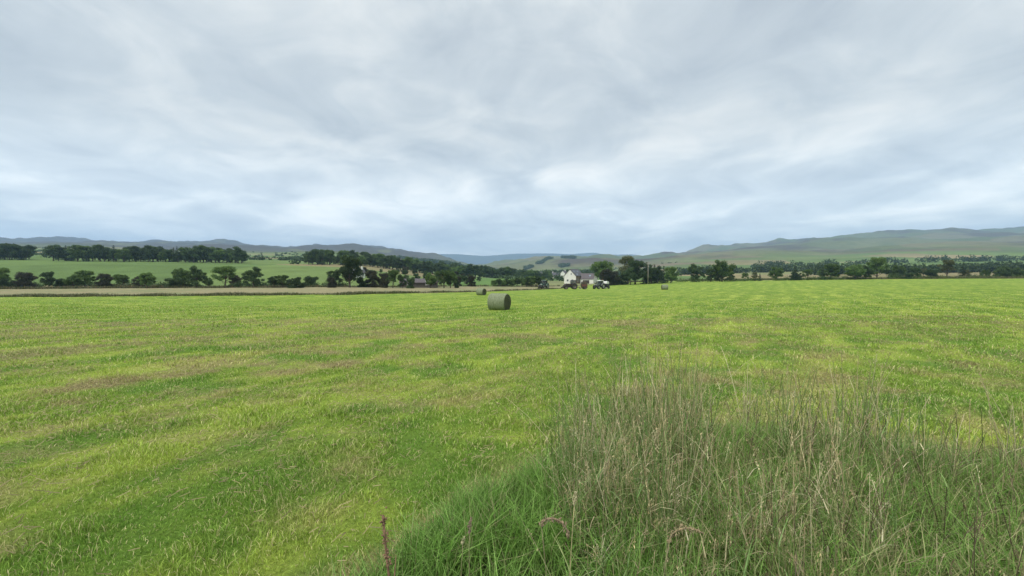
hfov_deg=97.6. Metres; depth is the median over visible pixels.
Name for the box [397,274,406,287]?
broadleaf tree
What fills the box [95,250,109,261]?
woodland tree
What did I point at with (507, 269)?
woodland tree
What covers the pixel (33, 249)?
woodland tree
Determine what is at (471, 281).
slope tree
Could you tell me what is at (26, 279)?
stubble edge tree
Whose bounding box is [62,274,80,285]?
stubble edge tree
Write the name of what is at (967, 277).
bank grass
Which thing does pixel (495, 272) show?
woodland tree
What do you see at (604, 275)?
broadleaf tree
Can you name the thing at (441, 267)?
woodland tree
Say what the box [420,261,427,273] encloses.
woodland tree
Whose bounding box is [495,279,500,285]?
hedge tree
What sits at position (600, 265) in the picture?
broadleaf tree
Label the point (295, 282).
stubble edge tree
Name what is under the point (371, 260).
woodland tree
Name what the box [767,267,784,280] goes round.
field edge tree
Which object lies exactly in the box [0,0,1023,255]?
sky
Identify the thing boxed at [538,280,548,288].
tractor
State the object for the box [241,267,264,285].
stubble edge tree
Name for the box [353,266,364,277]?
cottage
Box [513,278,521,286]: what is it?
hedge tree
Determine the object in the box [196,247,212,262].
woodland tree
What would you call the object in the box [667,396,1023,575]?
sparse grass
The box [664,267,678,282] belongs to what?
broadleaf tree
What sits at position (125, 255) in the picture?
woodland tree
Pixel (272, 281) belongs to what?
stubble edge tree
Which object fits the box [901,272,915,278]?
field edge tree
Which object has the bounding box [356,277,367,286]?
bush
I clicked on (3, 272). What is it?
stubble edge tree
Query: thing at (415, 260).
woodland tree
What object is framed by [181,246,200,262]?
woodland tree
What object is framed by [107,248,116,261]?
woodland tree
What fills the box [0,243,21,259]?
woodland tree
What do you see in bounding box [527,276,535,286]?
hedge tree
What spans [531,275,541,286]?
hedge tree
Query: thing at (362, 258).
woodland tree
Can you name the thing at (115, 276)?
stubble edge tree
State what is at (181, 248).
woodland tree
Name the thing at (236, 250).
woodland tree
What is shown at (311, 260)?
woodland tree
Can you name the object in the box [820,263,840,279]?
field edge tree
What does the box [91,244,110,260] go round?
woodland tree
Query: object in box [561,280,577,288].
tractor
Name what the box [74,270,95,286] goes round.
stubble edge tree
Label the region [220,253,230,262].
woodland tree
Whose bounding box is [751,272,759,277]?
field edge tree
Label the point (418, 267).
woodland tree
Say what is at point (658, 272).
broadleaf tree
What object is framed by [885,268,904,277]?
field edge tree
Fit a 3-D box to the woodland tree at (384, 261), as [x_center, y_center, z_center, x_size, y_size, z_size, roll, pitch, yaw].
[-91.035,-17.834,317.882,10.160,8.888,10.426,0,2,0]
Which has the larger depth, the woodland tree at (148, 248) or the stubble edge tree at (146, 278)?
the woodland tree at (148, 248)
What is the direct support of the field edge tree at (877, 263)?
on the pasture
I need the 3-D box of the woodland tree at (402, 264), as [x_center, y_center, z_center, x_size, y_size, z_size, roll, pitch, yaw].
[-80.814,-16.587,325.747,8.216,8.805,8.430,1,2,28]
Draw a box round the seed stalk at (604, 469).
[602,461,605,564]
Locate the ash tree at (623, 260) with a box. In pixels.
[618,255,640,283]
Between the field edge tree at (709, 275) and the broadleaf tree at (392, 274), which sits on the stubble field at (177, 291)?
the broadleaf tree at (392, 274)
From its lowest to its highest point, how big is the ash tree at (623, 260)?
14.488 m
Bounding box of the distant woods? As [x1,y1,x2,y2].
[10,247,1023,280]
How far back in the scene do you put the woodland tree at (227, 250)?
301.56 m
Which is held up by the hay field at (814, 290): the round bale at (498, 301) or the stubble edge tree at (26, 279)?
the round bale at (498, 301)
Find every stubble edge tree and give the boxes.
[0,267,12,281]
[0,278,15,286]
[12,272,38,286]
[38,271,59,285]
[54,278,70,286]
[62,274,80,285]
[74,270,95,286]
[93,273,114,286]
[112,274,125,282]
[115,276,129,285]
[131,276,145,286]
[136,272,156,287]
[163,277,182,287]
[171,268,190,281]
[174,270,192,285]
[186,265,207,287]
[204,278,213,285]
[210,266,237,286]
[228,275,242,286]
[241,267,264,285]
[267,276,277,287]
[276,275,288,287]
[287,277,308,287]
[303,275,318,286]
[326,271,340,282]
[327,277,337,287]
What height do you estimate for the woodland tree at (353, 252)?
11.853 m
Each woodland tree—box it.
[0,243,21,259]
[18,248,32,259]
[22,245,37,258]
[42,245,60,260]
[51,250,65,260]
[55,247,73,260]
[66,245,84,260]
[80,248,97,260]
[81,247,95,260]
[81,250,89,261]
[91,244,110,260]
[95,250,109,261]
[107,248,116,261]
[114,250,132,261]
[127,246,141,261]
[133,251,144,261]
[139,245,162,261]
[143,251,153,261]
[156,252,169,260]
[157,250,172,261]
[165,249,172,261]
[171,251,182,261]
[178,246,190,261]
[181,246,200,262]
[192,244,214,262]
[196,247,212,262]
[208,252,221,262]
[212,250,225,262]
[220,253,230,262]
[223,248,232,262]
[229,245,248,262]
[235,252,247,262]
[303,251,312,262]
[304,251,317,264]
[310,249,324,264]
[315,251,329,264]
[324,249,335,264]
[343,250,357,256]
[357,255,366,263]
[366,256,377,266]
[372,253,383,266]
[376,257,389,268]
[386,255,394,268]
[391,257,401,268]
[395,259,406,270]
[401,256,413,270]
[412,258,422,263]
[414,264,422,272]
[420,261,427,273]
[423,261,433,271]
[436,263,446,270]
[449,262,457,267]
[451,265,463,274]
[463,264,475,274]
[470,265,480,275]
[481,265,492,277]
[493,269,500,275]
[499,267,508,276]
[503,266,511,275]
[509,268,515,275]
[526,270,534,275]
[541,271,548,277]
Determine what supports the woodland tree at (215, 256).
on the pasture
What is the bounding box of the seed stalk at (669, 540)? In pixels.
[663,523,703,575]
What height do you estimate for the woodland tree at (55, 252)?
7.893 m
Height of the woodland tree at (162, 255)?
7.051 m
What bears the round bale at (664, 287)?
on the hay field at (814, 290)
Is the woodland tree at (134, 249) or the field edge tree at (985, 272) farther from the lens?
the woodland tree at (134, 249)
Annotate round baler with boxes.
[577,281,587,288]
[603,281,609,288]
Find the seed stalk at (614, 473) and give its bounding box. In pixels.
[613,466,615,524]
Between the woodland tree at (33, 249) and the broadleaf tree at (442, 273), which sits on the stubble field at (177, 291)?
the broadleaf tree at (442, 273)
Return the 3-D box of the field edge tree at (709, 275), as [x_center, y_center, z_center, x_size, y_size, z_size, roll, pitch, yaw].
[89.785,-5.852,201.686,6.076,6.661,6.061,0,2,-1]
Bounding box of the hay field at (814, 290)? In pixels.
[0,278,1023,575]
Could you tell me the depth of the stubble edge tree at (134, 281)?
119.80 m
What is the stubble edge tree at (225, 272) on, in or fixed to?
on the stubble field at (177, 291)
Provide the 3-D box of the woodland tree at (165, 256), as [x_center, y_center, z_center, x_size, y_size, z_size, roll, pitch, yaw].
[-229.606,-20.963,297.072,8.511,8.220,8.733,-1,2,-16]
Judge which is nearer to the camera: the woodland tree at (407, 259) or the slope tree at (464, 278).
the slope tree at (464, 278)
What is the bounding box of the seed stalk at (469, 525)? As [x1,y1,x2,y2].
[467,517,471,575]
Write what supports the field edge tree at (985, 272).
on the pasture
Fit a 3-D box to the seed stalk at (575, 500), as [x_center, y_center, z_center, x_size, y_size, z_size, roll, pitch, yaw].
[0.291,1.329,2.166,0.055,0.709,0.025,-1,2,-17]
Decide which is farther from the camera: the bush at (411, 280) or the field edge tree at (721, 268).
the field edge tree at (721, 268)
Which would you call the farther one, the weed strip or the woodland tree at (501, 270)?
the woodland tree at (501, 270)
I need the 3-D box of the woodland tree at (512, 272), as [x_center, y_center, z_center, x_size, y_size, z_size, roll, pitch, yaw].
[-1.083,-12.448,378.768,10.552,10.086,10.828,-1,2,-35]
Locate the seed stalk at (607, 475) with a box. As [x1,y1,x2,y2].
[606,457,608,523]
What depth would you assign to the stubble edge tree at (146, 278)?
115.00 m
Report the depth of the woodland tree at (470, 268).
348.01 m
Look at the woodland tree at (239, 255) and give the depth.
296.64 m
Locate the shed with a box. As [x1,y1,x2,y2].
[399,278,438,287]
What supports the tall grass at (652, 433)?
on the verge ground at (526, 574)
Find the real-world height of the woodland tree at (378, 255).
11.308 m
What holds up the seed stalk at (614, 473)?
on the verge ground at (526, 574)
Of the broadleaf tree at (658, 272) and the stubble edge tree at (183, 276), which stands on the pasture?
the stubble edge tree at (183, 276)
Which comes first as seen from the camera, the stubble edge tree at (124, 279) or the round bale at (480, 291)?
the round bale at (480, 291)
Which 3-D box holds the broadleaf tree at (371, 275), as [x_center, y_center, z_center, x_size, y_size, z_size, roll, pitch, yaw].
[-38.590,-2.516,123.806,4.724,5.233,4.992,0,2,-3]
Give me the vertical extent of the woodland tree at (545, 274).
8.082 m
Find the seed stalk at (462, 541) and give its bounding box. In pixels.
[461,535,464,570]
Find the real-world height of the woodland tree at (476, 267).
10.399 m
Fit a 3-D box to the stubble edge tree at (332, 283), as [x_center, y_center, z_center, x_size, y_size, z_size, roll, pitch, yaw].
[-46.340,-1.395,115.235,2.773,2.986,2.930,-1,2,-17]
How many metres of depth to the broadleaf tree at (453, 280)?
134.34 m
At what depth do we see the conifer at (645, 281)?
202.21 m
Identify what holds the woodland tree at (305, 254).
on the pasture
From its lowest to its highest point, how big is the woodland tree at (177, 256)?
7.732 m
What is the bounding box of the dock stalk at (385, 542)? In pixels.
[379,507,396,575]
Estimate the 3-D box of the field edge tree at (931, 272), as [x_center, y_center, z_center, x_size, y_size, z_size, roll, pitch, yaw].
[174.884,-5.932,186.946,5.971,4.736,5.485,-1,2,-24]
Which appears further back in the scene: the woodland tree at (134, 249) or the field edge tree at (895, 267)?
the woodland tree at (134, 249)
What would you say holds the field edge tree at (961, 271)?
on the pasture
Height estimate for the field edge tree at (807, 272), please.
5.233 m
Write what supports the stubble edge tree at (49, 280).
on the pasture
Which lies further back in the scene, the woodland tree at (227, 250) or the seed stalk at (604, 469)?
the woodland tree at (227, 250)
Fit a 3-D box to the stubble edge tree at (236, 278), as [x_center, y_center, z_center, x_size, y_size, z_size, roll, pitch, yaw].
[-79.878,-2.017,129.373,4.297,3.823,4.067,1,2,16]
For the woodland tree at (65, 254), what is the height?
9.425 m
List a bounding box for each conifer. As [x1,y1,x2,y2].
[640,262,652,283]
[658,266,667,283]
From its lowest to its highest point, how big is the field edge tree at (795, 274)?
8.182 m
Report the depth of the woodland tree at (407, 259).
332.82 m
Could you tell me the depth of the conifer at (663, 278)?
194.66 m
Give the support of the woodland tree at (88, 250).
on the pasture
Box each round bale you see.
[476,288,485,294]
[487,293,511,309]
[661,285,667,289]
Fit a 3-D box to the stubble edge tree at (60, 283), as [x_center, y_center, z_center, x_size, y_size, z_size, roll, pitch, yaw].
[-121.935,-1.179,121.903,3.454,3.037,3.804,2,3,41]
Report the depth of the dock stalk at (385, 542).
1.65 m
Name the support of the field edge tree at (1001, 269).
on the pasture
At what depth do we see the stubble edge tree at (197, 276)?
119.42 m
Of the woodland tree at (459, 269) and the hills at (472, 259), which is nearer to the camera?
the woodland tree at (459, 269)
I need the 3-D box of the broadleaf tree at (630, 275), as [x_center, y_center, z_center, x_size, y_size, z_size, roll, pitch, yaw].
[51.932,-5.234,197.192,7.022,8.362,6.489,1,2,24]
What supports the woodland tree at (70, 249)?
on the pasture
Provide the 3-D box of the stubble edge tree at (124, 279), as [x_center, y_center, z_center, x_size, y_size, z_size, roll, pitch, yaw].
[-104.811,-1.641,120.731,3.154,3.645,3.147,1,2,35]
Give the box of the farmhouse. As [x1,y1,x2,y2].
[564,269,597,283]
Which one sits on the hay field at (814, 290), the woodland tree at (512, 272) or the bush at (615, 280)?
the bush at (615, 280)
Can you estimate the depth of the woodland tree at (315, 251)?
304.49 m
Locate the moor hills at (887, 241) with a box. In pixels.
[0,226,1023,270]
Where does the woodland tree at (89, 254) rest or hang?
on the pasture
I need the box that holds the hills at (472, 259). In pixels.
[439,253,635,264]
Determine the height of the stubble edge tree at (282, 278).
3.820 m
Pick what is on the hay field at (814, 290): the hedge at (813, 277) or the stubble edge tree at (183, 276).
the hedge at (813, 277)
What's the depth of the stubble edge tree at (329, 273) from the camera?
124.98 m
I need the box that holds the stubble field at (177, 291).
[0,285,580,295]
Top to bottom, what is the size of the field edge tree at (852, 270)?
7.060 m
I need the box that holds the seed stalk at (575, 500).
[569,491,576,575]
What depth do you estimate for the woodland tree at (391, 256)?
332.65 m
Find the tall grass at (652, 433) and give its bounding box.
[508,337,1023,575]
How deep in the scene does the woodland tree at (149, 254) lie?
290.35 m
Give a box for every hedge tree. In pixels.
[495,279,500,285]
[509,279,515,286]
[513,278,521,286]
[519,278,526,285]
[525,277,530,286]
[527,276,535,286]
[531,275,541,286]
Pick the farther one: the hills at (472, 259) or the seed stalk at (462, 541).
the hills at (472, 259)
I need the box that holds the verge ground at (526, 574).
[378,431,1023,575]
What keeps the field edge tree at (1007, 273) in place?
on the pasture
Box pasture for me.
[0,247,1023,287]
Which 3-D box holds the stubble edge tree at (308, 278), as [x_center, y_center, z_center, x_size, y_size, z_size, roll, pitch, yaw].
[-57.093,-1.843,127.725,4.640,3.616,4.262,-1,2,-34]
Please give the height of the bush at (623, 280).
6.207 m
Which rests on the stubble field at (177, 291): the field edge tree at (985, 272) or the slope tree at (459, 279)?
the slope tree at (459, 279)
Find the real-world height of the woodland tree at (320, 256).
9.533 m
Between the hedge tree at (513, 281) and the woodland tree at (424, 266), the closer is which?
the hedge tree at (513, 281)
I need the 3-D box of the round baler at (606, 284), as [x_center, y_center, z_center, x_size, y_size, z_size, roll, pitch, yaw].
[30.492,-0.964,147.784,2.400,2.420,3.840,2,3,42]
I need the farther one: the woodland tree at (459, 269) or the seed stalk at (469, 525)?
the woodland tree at (459, 269)
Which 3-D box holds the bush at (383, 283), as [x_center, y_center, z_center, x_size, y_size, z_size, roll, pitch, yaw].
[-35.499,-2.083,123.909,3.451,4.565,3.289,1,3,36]
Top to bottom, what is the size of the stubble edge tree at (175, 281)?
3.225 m
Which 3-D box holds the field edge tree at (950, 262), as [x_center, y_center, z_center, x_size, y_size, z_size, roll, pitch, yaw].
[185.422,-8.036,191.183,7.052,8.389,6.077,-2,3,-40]
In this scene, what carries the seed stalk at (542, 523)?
on the verge ground at (526, 574)
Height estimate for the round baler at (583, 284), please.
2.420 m
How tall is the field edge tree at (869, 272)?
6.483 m
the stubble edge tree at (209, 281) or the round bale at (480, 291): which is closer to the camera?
the round bale at (480, 291)
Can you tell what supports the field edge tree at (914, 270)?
on the pasture
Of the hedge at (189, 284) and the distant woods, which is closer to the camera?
the hedge at (189, 284)
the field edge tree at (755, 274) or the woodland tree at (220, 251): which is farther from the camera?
the woodland tree at (220, 251)
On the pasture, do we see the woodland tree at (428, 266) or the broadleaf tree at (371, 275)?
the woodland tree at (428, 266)
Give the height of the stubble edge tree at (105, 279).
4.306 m
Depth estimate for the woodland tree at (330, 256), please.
302.60 m
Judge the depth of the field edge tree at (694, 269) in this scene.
204.49 m
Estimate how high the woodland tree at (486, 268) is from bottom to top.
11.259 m
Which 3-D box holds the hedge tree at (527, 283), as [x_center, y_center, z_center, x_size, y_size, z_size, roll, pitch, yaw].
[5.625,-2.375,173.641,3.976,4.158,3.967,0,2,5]
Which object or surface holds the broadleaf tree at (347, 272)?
on the stubble field at (177, 291)
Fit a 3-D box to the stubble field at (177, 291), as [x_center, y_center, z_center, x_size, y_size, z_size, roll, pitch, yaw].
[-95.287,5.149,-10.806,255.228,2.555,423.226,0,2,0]
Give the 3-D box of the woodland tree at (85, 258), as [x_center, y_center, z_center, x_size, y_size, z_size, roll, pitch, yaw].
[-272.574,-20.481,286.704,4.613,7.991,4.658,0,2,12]
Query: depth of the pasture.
275.19 m
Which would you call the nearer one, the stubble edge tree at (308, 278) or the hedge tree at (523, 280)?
the stubble edge tree at (308, 278)
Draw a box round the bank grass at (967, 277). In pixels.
[593,275,1023,283]
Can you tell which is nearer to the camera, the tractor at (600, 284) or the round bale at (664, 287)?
the round bale at (664, 287)
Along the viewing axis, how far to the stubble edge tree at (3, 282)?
118.50 m
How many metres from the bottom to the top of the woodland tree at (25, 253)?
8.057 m
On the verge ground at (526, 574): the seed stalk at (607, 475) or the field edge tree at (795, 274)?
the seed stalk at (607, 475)
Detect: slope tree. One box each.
[453,276,461,285]
[462,275,468,283]
[465,276,475,286]
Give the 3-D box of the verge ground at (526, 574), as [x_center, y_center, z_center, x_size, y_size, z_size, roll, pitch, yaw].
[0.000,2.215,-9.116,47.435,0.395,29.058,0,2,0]
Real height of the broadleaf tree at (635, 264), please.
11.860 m
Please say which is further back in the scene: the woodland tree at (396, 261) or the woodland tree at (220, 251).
the woodland tree at (396, 261)
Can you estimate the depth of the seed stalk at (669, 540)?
1.65 m
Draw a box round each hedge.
[1,280,348,287]
[675,273,1023,281]
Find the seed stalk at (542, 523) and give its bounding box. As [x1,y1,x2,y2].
[539,514,569,575]
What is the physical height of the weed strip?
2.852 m
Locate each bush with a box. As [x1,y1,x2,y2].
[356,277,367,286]
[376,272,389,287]
[406,277,414,287]
[609,271,620,284]
[616,273,628,284]
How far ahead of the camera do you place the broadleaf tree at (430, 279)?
131.10 m
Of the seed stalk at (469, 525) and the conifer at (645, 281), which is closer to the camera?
the seed stalk at (469, 525)
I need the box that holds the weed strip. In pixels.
[0,284,559,288]
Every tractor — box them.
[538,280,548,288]
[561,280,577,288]
[593,280,604,288]
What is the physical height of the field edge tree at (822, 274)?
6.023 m
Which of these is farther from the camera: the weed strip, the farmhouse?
the farmhouse
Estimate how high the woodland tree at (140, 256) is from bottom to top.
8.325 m
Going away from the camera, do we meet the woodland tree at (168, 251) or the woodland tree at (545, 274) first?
the woodland tree at (168, 251)
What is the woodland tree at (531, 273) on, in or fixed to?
on the pasture
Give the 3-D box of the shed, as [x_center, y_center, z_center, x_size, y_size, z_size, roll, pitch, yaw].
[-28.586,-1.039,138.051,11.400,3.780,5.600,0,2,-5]
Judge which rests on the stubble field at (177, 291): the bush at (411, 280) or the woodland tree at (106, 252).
the bush at (411, 280)
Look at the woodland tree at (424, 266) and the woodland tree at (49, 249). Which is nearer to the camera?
the woodland tree at (49, 249)
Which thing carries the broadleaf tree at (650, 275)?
on the hay field at (814, 290)
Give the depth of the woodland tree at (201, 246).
296.01 m
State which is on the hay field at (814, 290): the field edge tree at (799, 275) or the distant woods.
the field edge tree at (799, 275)
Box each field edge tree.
[687,263,704,279]
[703,268,717,281]
[710,260,735,281]
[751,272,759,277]
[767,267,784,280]
[789,272,803,279]
[790,263,799,279]
[802,269,812,276]
[819,267,826,279]
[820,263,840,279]
[844,264,866,279]
[859,265,872,278]
[861,256,889,276]
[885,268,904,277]
[890,265,905,272]
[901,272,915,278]
[909,267,922,275]
[923,268,938,277]
[936,259,955,275]
[958,264,967,276]
[979,270,991,275]
[992,266,1021,276]
[999,271,1012,276]
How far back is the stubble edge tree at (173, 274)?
126.42 m
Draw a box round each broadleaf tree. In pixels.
[333,254,363,286]
[364,270,379,287]
[386,270,399,287]
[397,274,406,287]
[424,272,437,287]
[434,269,452,287]
[446,270,457,287]
[590,260,614,278]
[599,269,613,285]
[622,259,647,284]
[623,267,637,284]
[643,264,658,283]
[651,266,662,282]
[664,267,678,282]

